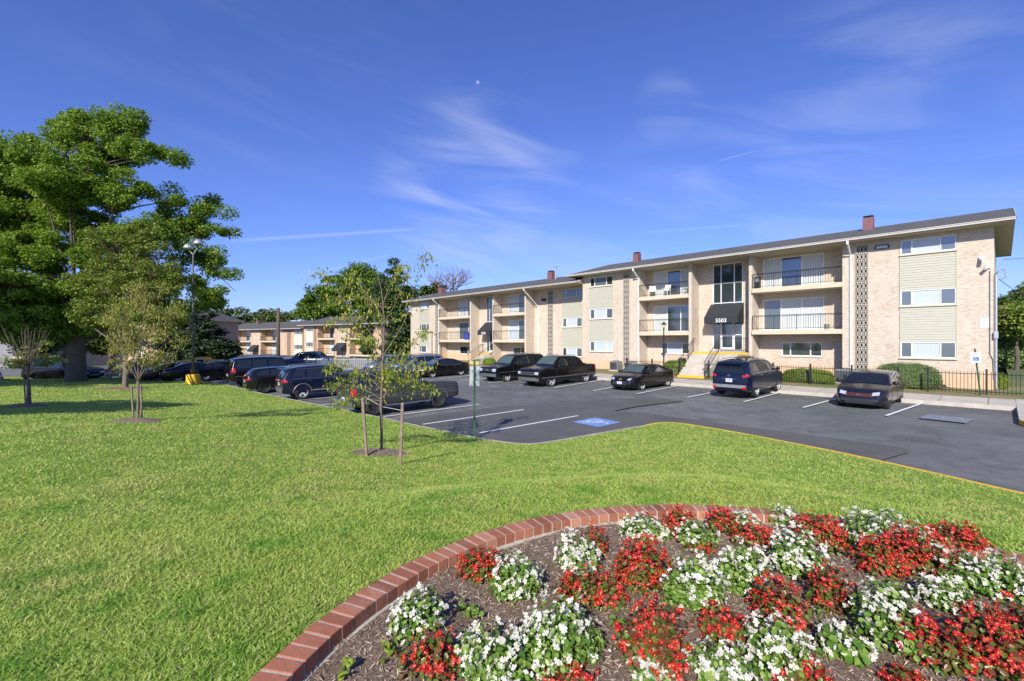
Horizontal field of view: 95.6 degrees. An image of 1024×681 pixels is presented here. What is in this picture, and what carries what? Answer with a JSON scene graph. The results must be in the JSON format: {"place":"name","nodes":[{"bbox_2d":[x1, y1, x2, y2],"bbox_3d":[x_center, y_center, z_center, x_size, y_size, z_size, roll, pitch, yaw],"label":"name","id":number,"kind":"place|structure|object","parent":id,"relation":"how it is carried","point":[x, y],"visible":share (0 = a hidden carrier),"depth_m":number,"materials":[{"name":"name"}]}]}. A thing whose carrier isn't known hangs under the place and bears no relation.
{"place":"outdoors","nodes":[
{"label":"outdoors","id":0,"kind":"place"},
{"bbox_2d":[0,377,1023,680],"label":"lawn","id":1,"kind":"structure","parent":0,"point":[304,457],"depth_m":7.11,"materials":[{"name":"plant"}]},
{"bbox_2d":[0,328,70,403],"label":"young tree","id":2,"kind":"object","parent":1,"relation":"on","point":[26,360],"visible":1,"depth_m":17.25,"materials":[{"name":"green plant"}]},
{"bbox_2d":[0,101,244,381],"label":"maple tree","id":3,"kind":"object","parent":1,"relation":"on","point":[59,193],"visible":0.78,"depth_m":31.30,"materials":[{"name":"green plant"}]},
{"bbox_2d":[60,220,204,386],"bbox_3d":[-22.389,-1.925,27.452,7.176,10.114,4.229,0,0,8],"label":"young tree","id":4,"kind":"object","parent":1,"relation":"on","point":[143,242],"visible":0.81,"depth_m":26.96,"materials":[{"name":"green plant"}]},
{"bbox_2d":[96,279,191,417],"bbox_3d":[-10.649,0.422,13.457,2.806,4.394,1.429,0,0,2],"label":"young tree","id":5,"kind":"object","parent":1,"relation":"on","point":[144,360],"visible":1,"depth_m":13.32,"materials":[{"name":"green plant"}]},
{"bbox_2d":[301,247,440,448],"bbox_3d":[-3.217,0.246,10.770,3.086,4.814,1.513,0,0,2],"label":"young tree","id":6,"kind":"object","parent":1,"relation":"on","point":[383,370],"visible":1,"depth_m":10.75,"materials":[{"name":"green plant"}]},
{"bbox_2d":[470,360,478,436],"bbox_3d":[-1.174,1.904,14.478,0.305,2.575,0.046,0,0,0],"label":"parking sign","id":7,"kind":"object","parent":1,"relation":"on","point":[474,375],"visible":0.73,"depth_m":14.46,"materials":[{"name":"white metal"}]},
{"bbox_2d":[249,504,1023,680],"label":"brick edging","id":8,"kind":"object","parent":1,"relation":"on","point":[300,657],"visible":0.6,"depth_m":3.47,"materials":[{"name":"red brick"}]},
{"bbox_2d":[303,518,1023,680],"bbox_3d":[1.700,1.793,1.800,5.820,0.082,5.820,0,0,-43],"label":"mulch bed","id":9,"kind":"object","parent":1,"relation":"on","point":[379,647],"visible":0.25,"depth_m":3.02,"materials":[{"name":"brown wood"}]},
{"bbox_2d":[386,582,448,647],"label":"white begonia","id":10,"kind":"object","parent":9,"relation":"on","point":[411,616],"visible":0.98,"depth_m":2.81,"materials":[{"name":"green plant"}]},
{"bbox_2d":[395,623,470,680],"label":"red begonia","id":11,"kind":"object","parent":9,"relation":"on","point":[434,660],"visible":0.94,"depth_m":2.45,"materials":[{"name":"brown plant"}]},
{"bbox_2d":[453,546,507,583],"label":"red begonia","id":12,"kind":"object","parent":9,"relation":"on","point":[480,566],"visible":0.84,"depth_m":3.50,"materials":[{"name":"brown plant"}]},
{"bbox_2d":[454,616,534,680],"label":"white begonia","id":13,"kind":"object","parent":9,"relation":"on","point":[480,664],"visible":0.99,"depth_m":2.42,"materials":[{"name":"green plant"}]},
{"bbox_2d":[486,548,548,605],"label":"white begonia","id":14,"kind":"object","parent":9,"relation":"on","point":[518,581],"visible":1,"depth_m":3.21,"materials":[{"name":"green plant"}]},
{"bbox_2d":[513,589,611,680],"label":"white begonia","id":15,"kind":"object","parent":9,"relation":"on","point":[555,640],"visible":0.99,"depth_m":2.51,"materials":[{"name":"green plant"}]},
{"bbox_2d":[542,661,598,680],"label":"red begonia","id":16,"kind":"object","parent":9,"relation":"on","point":[579,674],"visible":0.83,"depth_m":2.38,"materials":[{"name":"brown plant"}]},
{"bbox_2d":[553,526,601,580],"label":"white begonia","id":17,"kind":"object","parent":9,"relation":"on","point":[582,553],"visible":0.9,"depth_m":3.53,"materials":[{"name":"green plant"}]},
{"bbox_2d":[552,562,629,612],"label":"red begonia","id":18,"kind":"object","parent":9,"relation":"on","point":[604,590],"visible":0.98,"depth_m":3.11,"materials":[{"name":"brown plant"}]},
{"bbox_2d":[577,519,609,558],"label":"red begonia","id":19,"kind":"object","parent":9,"relation":"on","point":[599,540],"visible":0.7,"depth_m":3.89,"materials":[{"name":"brown plant"}]},
{"bbox_2d":[610,531,678,597],"bbox_3d":[0.956,1.627,3.434,0.455,0.388,0.520,0,0,-5],"label":"red begonia","id":20,"kind":"object","parent":9,"relation":"on","point":[637,568],"visible":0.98,"depth_m":3.34,"materials":[{"name":"brown plant"}]},
{"bbox_2d":[619,511,674,542],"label":"white begonia","id":21,"kind":"object","parent":9,"relation":"on","point":[645,525],"visible":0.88,"depth_m":4.22,"materials":[{"name":"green plant"}]},
{"bbox_2d":[612,592,693,680],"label":"red begonia","id":22,"kind":"object","parent":9,"relation":"on","point":[659,644],"visible":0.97,"depth_m":2.53,"materials":[{"name":"brown plant"}]},
{"bbox_2d":[629,654,676,680],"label":"white begonia","id":23,"kind":"object","parent":9,"relation":"on","point":[643,672],"visible":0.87,"depth_m":2.39,"materials":[{"name":"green plant"}]},
{"bbox_2d":[659,504,700,538],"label":"red begonia","id":24,"kind":"object","parent":9,"relation":"on","point":[671,522],"visible":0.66,"depth_m":4.27,"materials":[{"name":"brown plant"}]},
{"bbox_2d":[657,548,730,613],"bbox_3d":[1.246,1.604,3.155,0.468,0.393,0.416,0,0,-43],"label":"white begonia","id":25,"kind":"object","parent":9,"relation":"on","point":[696,590],"visible":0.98,"depth_m":3.06,"materials":[{"name":"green plant"}]},
{"bbox_2d":[674,516,720,549],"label":"white begonia","id":26,"kind":"object","parent":9,"relation":"on","point":[692,529],"visible":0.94,"depth_m":4.00,"materials":[{"name":"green plant"}]},
{"bbox_2d":[681,635,761,680],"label":"white begonia","id":27,"kind":"object","parent":9,"relation":"on","point":[712,666],"visible":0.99,"depth_m":2.40,"materials":[{"name":"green plant"}]},
{"bbox_2d":[702,499,740,534],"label":"red begonia","id":28,"kind":"object","parent":9,"relation":"on","point":[719,520],"visible":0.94,"depth_m":4.35,"materials":[{"name":"brown plant"}]},
{"bbox_2d":[690,596,759,653],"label":"red begonia","id":29,"kind":"object","parent":9,"relation":"on","point":[725,627],"visible":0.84,"depth_m":2.73,"materials":[{"name":"brown plant"}]},
{"bbox_2d":[711,535,774,597],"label":"white begonia","id":30,"kind":"object","parent":9,"relation":"on","point":[738,573],"visible":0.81,"depth_m":3.27,"materials":[{"name":"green plant"}]},
{"bbox_2d":[727,517,781,555],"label":"red begonia","id":31,"kind":"object","parent":9,"relation":"on","point":[754,533],"visible":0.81,"depth_m":4.04,"materials":[{"name":"brown plant"}]},
{"bbox_2d":[745,571,814,635],"bbox_3d":[1.648,1.623,2.938,0.347,0.340,0.432,0,0,-20],"label":"red begonia","id":32,"kind":"object","parent":9,"relation":"on","point":[766,598],"visible":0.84,"depth_m":2.85,"materials":[{"name":"brown plant"}]},
{"bbox_2d":[738,607,824,680],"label":"white begonia","id":33,"kind":"object","parent":9,"relation":"on","point":[766,648],"visible":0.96,"depth_m":2.46,"materials":[{"name":"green plant"}]},
{"bbox_2d":[763,503,800,529],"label":"white begonia","id":34,"kind":"object","parent":9,"relation":"on","point":[782,517],"visible":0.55,"depth_m":4.54,"materials":[{"name":"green plant"}]},
{"bbox_2d":[765,521,835,579],"bbox_3d":[2.223,1.601,3.602,0.492,0.407,0.465,0,0,-43],"label":"white begonia","id":35,"kind":"object","parent":9,"relation":"on","point":[792,555],"visible":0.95,"depth_m":3.53,"materials":[{"name":"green plant"}]},
{"bbox_2d":[771,651,833,680],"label":"red begonia","id":36,"kind":"object","parent":9,"relation":"on","point":[816,673],"visible":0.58,"depth_m":2.35,"materials":[{"name":"brown plant"}]},
{"bbox_2d":[787,509,852,556],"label":"red begonia","id":37,"kind":"object","parent":9,"relation":"on","point":[829,534],"visible":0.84,"depth_m":3.99,"materials":[{"name":"brown plant"}]},
{"bbox_2d":[805,558,859,614],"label":"red begonia","id":38,"kind":"object","parent":9,"relation":"on","point":[829,591],"visible":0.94,"depth_m":3.07,"materials":[{"name":"brown plant"}]},
{"bbox_2d":[813,617,878,668],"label":"white begonia","id":39,"kind":"object","parent":9,"relation":"on","point":[836,640],"visible":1,"depth_m":2.58,"materials":[{"name":"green plant"}]},
{"bbox_2d":[847,531,913,580],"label":"red begonia","id":40,"kind":"object","parent":9,"relation":"on","point":[876,555],"visible":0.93,"depth_m":3.57,"materials":[{"name":"brown plant"}]},
{"bbox_2d":[842,569,932,663],"bbox_3d":[2.231,1.581,2.753,0.477,0.409,0.436,0,0,-43],"label":"white begonia","id":41,"kind":"object","parent":9,"relation":"on","point":[879,611],"visible":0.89,"depth_m":2.69,"materials":[{"name":"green plant"}]},
{"bbox_2d":[838,504,940,553],"bbox_3d":[3.240,1.639,4.034,0.836,0.367,0.698,0,0,-43],"label":"white begonia","id":42,"kind":"object","parent":9,"relation":"on","point":[874,525],"visible":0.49,"depth_m":4.07,"materials":[{"name":"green plant"}]},
{"bbox_2d":[877,663,928,680],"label":"red begonia","id":43,"kind":"object","parent":9,"relation":"on","point":[902,674],"visible":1,"depth_m":2.38,"materials":[{"name":"brown plant"}]},
{"bbox_2d":[877,518,958,577],"bbox_3d":[3.185,1.609,3.655,0.534,0.417,0.536,0,0,-43],"label":"red begonia","id":44,"kind":"object","parent":9,"relation":"on","point":[919,552],"visible":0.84,"depth_m":3.54,"materials":[{"name":"brown plant"}]},
{"bbox_2d":[887,602,982,680],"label":"red begonia","id":45,"kind":"object","parent":9,"relation":"on","point":[947,652],"visible":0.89,"depth_m":2.49,"materials":[{"name":"brown plant"}]},
{"bbox_2d":[914,572,982,615],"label":"white begonia","id":46,"kind":"object","parent":9,"relation":"on","point":[935,593],"visible":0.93,"depth_m":3.11,"materials":[{"name":"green plant"}]},
{"bbox_2d":[923,520,995,558],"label":"red begonia","id":47,"kind":"object","parent":9,"relation":"on","point":[969,539],"visible":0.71,"depth_m":3.92,"materials":[{"name":"brown plant"}]},
{"bbox_2d":[930,545,1008,599],"bbox_3d":[3.324,1.666,3.364,0.530,0.293,0.442,0,0,-27],"label":"white begonia","id":48,"kind":"object","parent":9,"relation":"on","point":[966,574],"visible":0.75,"depth_m":3.29,"materials":[{"name":"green plant"}]},
{"bbox_2d":[939,599,1023,680],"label":"red begonia","id":49,"kind":"object","parent":9,"relation":"on","point":[995,652],"visible":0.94,"depth_m":2.44,"materials":[{"name":"brown plant"}]},
{"bbox_2d":[973,547,1023,605],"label":"white begonia","id":50,"kind":"object","parent":9,"relation":"on","point":[1011,580],"visible":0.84,"depth_m":3.20,"materials":[{"name":"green plant"}]},
{"bbox_2d":[977,590,1023,656],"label":"red begonia","id":51,"kind":"object","parent":9,"relation":"on","point":[1012,622],"visible":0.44,"depth_m":2.67,"materials":[{"name":"brown plant"}]},
{"bbox_2d":[0,354,1023,491],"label":"parking lot","id":52,"kind":"structure","parent":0,"point":[985,446],"depth_m":18.09,"materials":[{"name":"grey asphalt"}]},
{"bbox_2d":[21,358,104,378],"bbox_3d":[-35.317,2.349,36.599,5.101,1.913,1.989,-1,1,3],"label":"parked suv","id":53,"kind":"object","parent":52,"relation":"on","point":[56,371],"visible":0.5,"depth_m":35.69,"materials":[{"name":"black paint"}]},
{"bbox_2d":[85,326,147,371],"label":"broadleaf tree","id":54,"kind":"object","parent":52,"relation":"on","point":[95,346],"visible":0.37,"depth_m":47.67,"materials":[{"name":"green plant"}]},
{"bbox_2d":[159,362,223,380],"bbox_3d":[-24.698,2.388,36.326,1.809,1.474,4.666,0,1,43],"label":"parked sedan","id":55,"kind":"object","parent":52,"relation":"on","point":[179,371],"visible":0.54,"depth_m":34.82,"materials":[{"name":"black paint"}]},
{"bbox_2d":[183,239,202,384],"bbox_3d":[-21.906,-1.825,31.893,1.232,10.254,0.832,0,0,-18],"label":"parking light","id":56,"kind":"object","parent":52,"relation":"on","point":[193,378],"visible":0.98,"depth_m":31.82,"materials":[{"name":"yellow paint"}]},
{"bbox_2d":[160,311,246,360],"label":"conifer tree","id":57,"kind":"object","parent":52,"relation":"on","point":[208,345],"visible":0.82,"depth_m":56.98,"materials":[{"name":"green plant"}]},
{"bbox_2d":[190,361,227,380],"bbox_3d":[-23.279,2.352,37.349,4.666,1.474,1.809,-2,1,-44],"label":"parked sedan","id":58,"kind":"object","parent":52,"relation":"on","point":[211,369],"visible":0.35,"depth_m":36.10,"materials":[{"name":"black paint"}]},
{"bbox_2d":[224,355,297,384],"bbox_3d":[-16.990,2.039,32.639,5.338,2.042,2.474,-2,1,-44],"label":"parked suv","id":59,"kind":"object","parent":52,"relation":"on","point":[237,369],"visible":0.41,"depth_m":30.98,"materials":[{"name":"black paint"}]},
{"bbox_2d":[242,366,288,391],"bbox_3d":[-14.147,2.328,29.216,4.754,1.483,2.225,-2,1,-38],"label":"suv","id":60,"kind":"object","parent":52,"relation":"on","point":[262,379],"visible":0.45,"depth_m":27.65,"materials":[{"name":"black paint"}]},
{"bbox_2d":[275,363,343,398],"bbox_3d":[-10.414,2.163,25.992,4.850,1.793,2.313,-2,1,-38],"label":"parked suv","id":61,"kind":"object","parent":52,"relation":"on","point":[301,381],"visible":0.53,"depth_m":24.54,"materials":[{"name":"blue paint"}]},
{"bbox_2d":[284,351,342,364],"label":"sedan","id":62,"kind":"object","parent":52,"relation":"on","point":[301,358],"visible":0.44,"depth_m":43.21,"materials":[{"name":"blue paint"}]},
{"bbox_2d":[334,367,458,414],"bbox_3d":[-5.045,2.112,20.890,5.260,1.877,2.353,-2,1,-38],"label":"parked suv","id":63,"kind":"object","parent":52,"relation":"on","point":[446,388],"visible":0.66,"depth_m":19.81,"materials":[{"name":"grey paint"}]},
{"bbox_2d":[392,353,442,369],"bbox_3d":[-8.111,2.028,39.517,4.845,1.793,2.326,-2,1,-41],"label":"parked crossover","id":64,"kind":"object","parent":52,"relation":"on","point":[423,357],"visible":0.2,"depth_m":38.92,"materials":[{"name":"blue paint"}]},
{"bbox_2d":[200,380,646,443],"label":"kerb","id":65,"kind":"structure","parent":52,"relation":"on","point":[440,429],"depth_m":15.43,"materials":[{"name":"concrete"}]},
{"bbox_2d":[413,358,469,377],"bbox_3d":[-5.784,2.173,37.922,4.678,1.474,2.230,-2,1,-41],"label":"parked sedan","id":66,"kind":"object","parent":52,"relation":"on","point":[449,366],"visible":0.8,"depth_m":37.35,"materials":[{"name":"black paint"}]},
{"bbox_2d":[479,352,542,381],"bbox_3d":[0.108,1.901,34.037,5.141,1.964,2.379,-2,1,-41],"label":"parked suv","id":67,"kind":"object","parent":52,"relation":"on","point":[506,368],"visible":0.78,"depth_m":32.98,"materials":[{"name":"black paint"}]},
{"bbox_2d":[518,354,595,386],"bbox_3d":[3.024,1.907,30.862,5.695,1.973,2.402,-2,1,-41],"label":"parked pickup","id":68,"kind":"object","parent":52,"relation":"on","point":[549,370],"visible":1,"depth_m":29.88,"materials":[{"name":"black paint"}]},
{"bbox_2d":[611,363,673,390],"bbox_3d":[7.858,2.108,27.978,4.678,1.474,2.230,-2,1,-41],"label":"parked sedan","id":69,"kind":"object","parent":52,"relation":"on","point":[640,376],"visible":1,"depth_m":27.09,"materials":[{"name":"black paint"}]},
{"bbox_2d":[398,397,910,459],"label":"fresh asphalt","id":70,"kind":"structure","parent":52,"relation":"on","point":[558,429],"depth_m":16.87,"materials":[{"name":"grey asphalt"}]},
{"bbox_2d":[713,357,782,396],"bbox_3d":[12.406,1.789,24.245,4.908,1.882,2.295,-2,1,-41],"label":"parked crossover","id":71,"kind":"object","parent":52,"relation":"on","point":[753,376],"visible":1,"depth_m":22.83,"materials":[{"name":"blue paint"}]},
{"bbox_2d":[647,422,1023,493],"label":"yellow kerb","id":72,"kind":"structure","parent":52,"relation":"on","point":[860,456],"depth_m":11.23,"materials":[{"name":"paint"}]},
{"bbox_2d":[836,369,903,408],"bbox_3d":[15.927,2.074,20.618,4.239,1.496,2.205,-2,1,-41],"label":"parked hatchback","id":73,"kind":"object","parent":52,"relation":"on","point":[883,389],"visible":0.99,"depth_m":19.69,"materials":[{"name":"paint"}]},
{"bbox_2d":[0,0,1023,320],"label":"sky","id":74,"kind":"structure","parent":0,"point":[505,141],"materials":[{"name":"blue"}]},
{"bbox_2d":[358,358,1016,410],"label":"sidewalk","id":75,"kind":"structure","parent":0,"point":[972,402],"depth_m":21.23,"materials":[{"name":"concrete"}]},
{"bbox_2d":[360,357,1023,399],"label":"verge","id":76,"kind":"structure","parent":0,"point":[953,392],"depth_m":22.39,"materials":[{"name":"green plant"}]},
{"bbox_2d":[401,266,617,361],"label":"apartment building","id":77,"kind":"structure","parent":76,"relation":"on","point":[543,317],"depth_m":48.79,"materials":[{"name":"brick"}]},
{"bbox_2d":[677,338,748,380],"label":"entrance stairs","id":78,"kind":"structure","parent":76,"relation":"on","point":[694,367],"depth_m":31.43,"materials":[{"name":"concrete"}]},
{"bbox_2d":[565,207,1016,397],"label":"apartment building","id":79,"kind":"structure","parent":76,"relation":"on","point":[923,292],"depth_m":28.15,"materials":[{"name":"brick"}]},
{"bbox_2d":[654,268,688,295],"bbox_3d":[12.373,-4.370,35.426,0.060,2.000,3.372,0,0,-43],"label":"window","id":80,"kind":"structure","parent":79,"relation":"in","point":[674,276],"depth_m":35.53,"materials":[{"name":"glass"}]},
{"bbox_2d":[654,305,688,331],"bbox_3d":[12.373,-1.680,35.426,0.060,2.000,3.372,0,0,-43],"label":"window","id":81,"kind":"structure","parent":79,"relation":"in","point":[673,312],"depth_m":35.53,"materials":[{"name":"white glass"}]},
{"bbox_2d":[661,342,688,354],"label":"window","id":82,"kind":"structure","parent":79,"relation":"in","point":[673,348],"depth_m":35.35,"materials":[{"name":"white glass"}]},
{"bbox_2d":[713,262,742,303],"bbox_3d":[15.119,-3.950,32.532,0.080,2.900,2.049,0,0,-43],"label":"window","id":83,"kind":"structure","parent":79,"relation":"in","point":[728,277],"depth_m":32.51,"materials":[{"name":"grey glass"}]},
{"bbox_2d":[763,253,823,287],"bbox_3d":[17.895,-4.370,29.607,0.060,2.000,3.443,0,0,-43],"label":"window","id":84,"kind":"structure","parent":79,"relation":"in","point":[809,261],"depth_m":29.54,"materials":[{"name":"white glass"}]},
{"bbox_2d":[763,297,823,329],"bbox_3d":[17.895,-1.680,29.607,0.060,2.000,3.443,0,0,-43],"label":"window","id":85,"kind":"structure","parent":79,"relation":"in","point":[811,306],"depth_m":29.54,"materials":[{"name":"white glass"}]},
{"bbox_2d":[781,342,822,357],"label":"window","id":86,"kind":"structure","parent":79,"relation":"in","point":[789,349],"depth_m":29.22,"materials":[{"name":"glass"}]},
{"bbox_2d":[899,342,957,359],"bbox_3d":[21.466,0.525,23.983,0.140,0.890,2.245,0,0,-43],"label":"window","id":87,"kind":"structure","parent":79,"relation":"in","point":[911,350],"depth_m":23.96,"materials":[{"name":"white glass"}]},
{"bbox_2d":[899,288,957,307],"bbox_3d":[21.466,-2.205,23.983,0.140,0.890,2.245,0,0,-43],"label":"window","id":88,"kind":"structure","parent":79,"relation":"in","point":[942,296],"depth_m":23.96,"materials":[{"name":"white glass"}]},
{"bbox_2d":[899,234,957,255],"bbox_3d":[21.466,-4.905,23.983,0.140,0.830,2.245,0,0,-43],"label":"window","id":89,"kind":"structure","parent":79,"relation":"in","point":[946,243],"depth_m":23.96,"materials":[{"name":"white glass"}]},
{"bbox_2d":[708,360,898,384],"bbox_3d":[16.070,1.902,26.720,0.090,1.200,9.606,0,0,-43],"label":"picket fence","id":90,"kind":"object","parent":76,"relation":"on","point":[810,373],"visible":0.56,"depth_m":25.99,"materials":[{"name":"black metal"}]},
{"bbox_2d":[783,368,834,383],"bbox_3d":[17.094,1.988,26.814,1.083,0.843,2.792,0,0,-43],"label":"clipped bush","id":91,"kind":"object","parent":76,"relation":"on","point":[828,376],"visible":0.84,"depth_m":26.45,"materials":[{"name":"green plant"}]},
{"bbox_2d":[926,367,1023,395],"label":"picket fence","id":92,"kind":"object","parent":76,"relation":"on","point":[986,374],"visible":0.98,"depth_m":21.08,"materials":[{"name":"black metal"}]},
{"bbox_2d":[1006,368,1023,386],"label":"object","id":93,"kind":"structure","parent":0,"point":[1014,381],"depth_m":29.40,"materials":[{"name":"green plant"}]},
{"bbox_2d":[997,301,1023,369],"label":"broadleaf tree","id":94,"kind":"object","parent":93,"relation":"on","point":[1010,320],"visible":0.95,"depth_m":37.77,"materials":[{"name":"green plant"}]},
{"bbox_2d":[997,333,1023,373],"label":"broadleaf tree","id":95,"kind":"object","parent":93,"relation":"on","point":[1005,354],"visible":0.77,"depth_m":39.31,"materials":[{"name":"green plant"}]},
{"bbox_2d":[997,288,1023,332],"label":"broadleaf tree","id":96,"kind":"object","parent":93,"relation":"on","point":[1014,296],"visible":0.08,"depth_m":47.71,"materials":[{"name":"green plant"}]},
{"label":"ground","id":97,"kind":"structure","parent":0,"visible":0},
{"bbox_2d":[0,314,125,368],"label":"apartment building","id":98,"kind":"structure","parent":97,"relation":"on","point":[95,360],"depth_m":59.11,"materials":[{"name":"grey brick"}]},
{"bbox_2d":[122,310,244,360],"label":"apartment building","id":99,"kind":"structure","parent":97,"relation":"on","point":[230,323],"depth_m":68.66,"materials":[{"name":"beige brick"}]},
{"bbox_2d":[244,308,281,323],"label":"broadleaf tree","id":100,"kind":"object","parent":97,"relation":"on","point":[267,313],"visible":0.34,"depth_m":148.76,"materials":[{"name":"green plant"}]},
{"bbox_2d":[238,318,312,354],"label":"apartment building","id":101,"kind":"structure","parent":97,"relation":"on","point":[258,337],"depth_m":91.77,"materials":[{"name":"beige brick"}]},
{"bbox_2d":[290,261,387,320],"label":"broadleaf tree","id":102,"kind":"object","parent":97,"relation":"on","point":[321,292],"visible":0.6,"depth_m":93.71,"materials":[{"name":"green plant"}]},
{"bbox_2d":[297,313,404,356],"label":"apartment building","id":103,"kind":"structure","parent":97,"relation":"on","point":[328,342],"depth_m":78.43,"materials":[{"name":"beige brick"}]},
{"bbox_2d":[355,257,418,354],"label":"conifer tree","id":104,"kind":"object","parent":97,"relation":"on","point":[403,338],"visible":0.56,"depth_m":74.32,"materials":[{"name":"green plant"}]},
{"bbox_2d":[425,263,473,291],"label":"bare tree","id":105,"kind":"object","parent":97,"relation":"on","point":[452,282],"visible":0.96,"depth_m":92.03,"materials":[{"name":"brown plant"}]},
{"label":"planting bed","id":106,"kind":"structure","parent":0,"visible":0},
{"bbox_2d":[876,361,943,388],"bbox_3d":[20.310,1.726,23.924,1.565,1.333,2.820,0,0,-43],"label":"clipped bush","id":107,"kind":"object","parent":106,"relation":"on","point":[914,375],"visible":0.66,"depth_m":23.24,"materials":[{"name":"green plant"}]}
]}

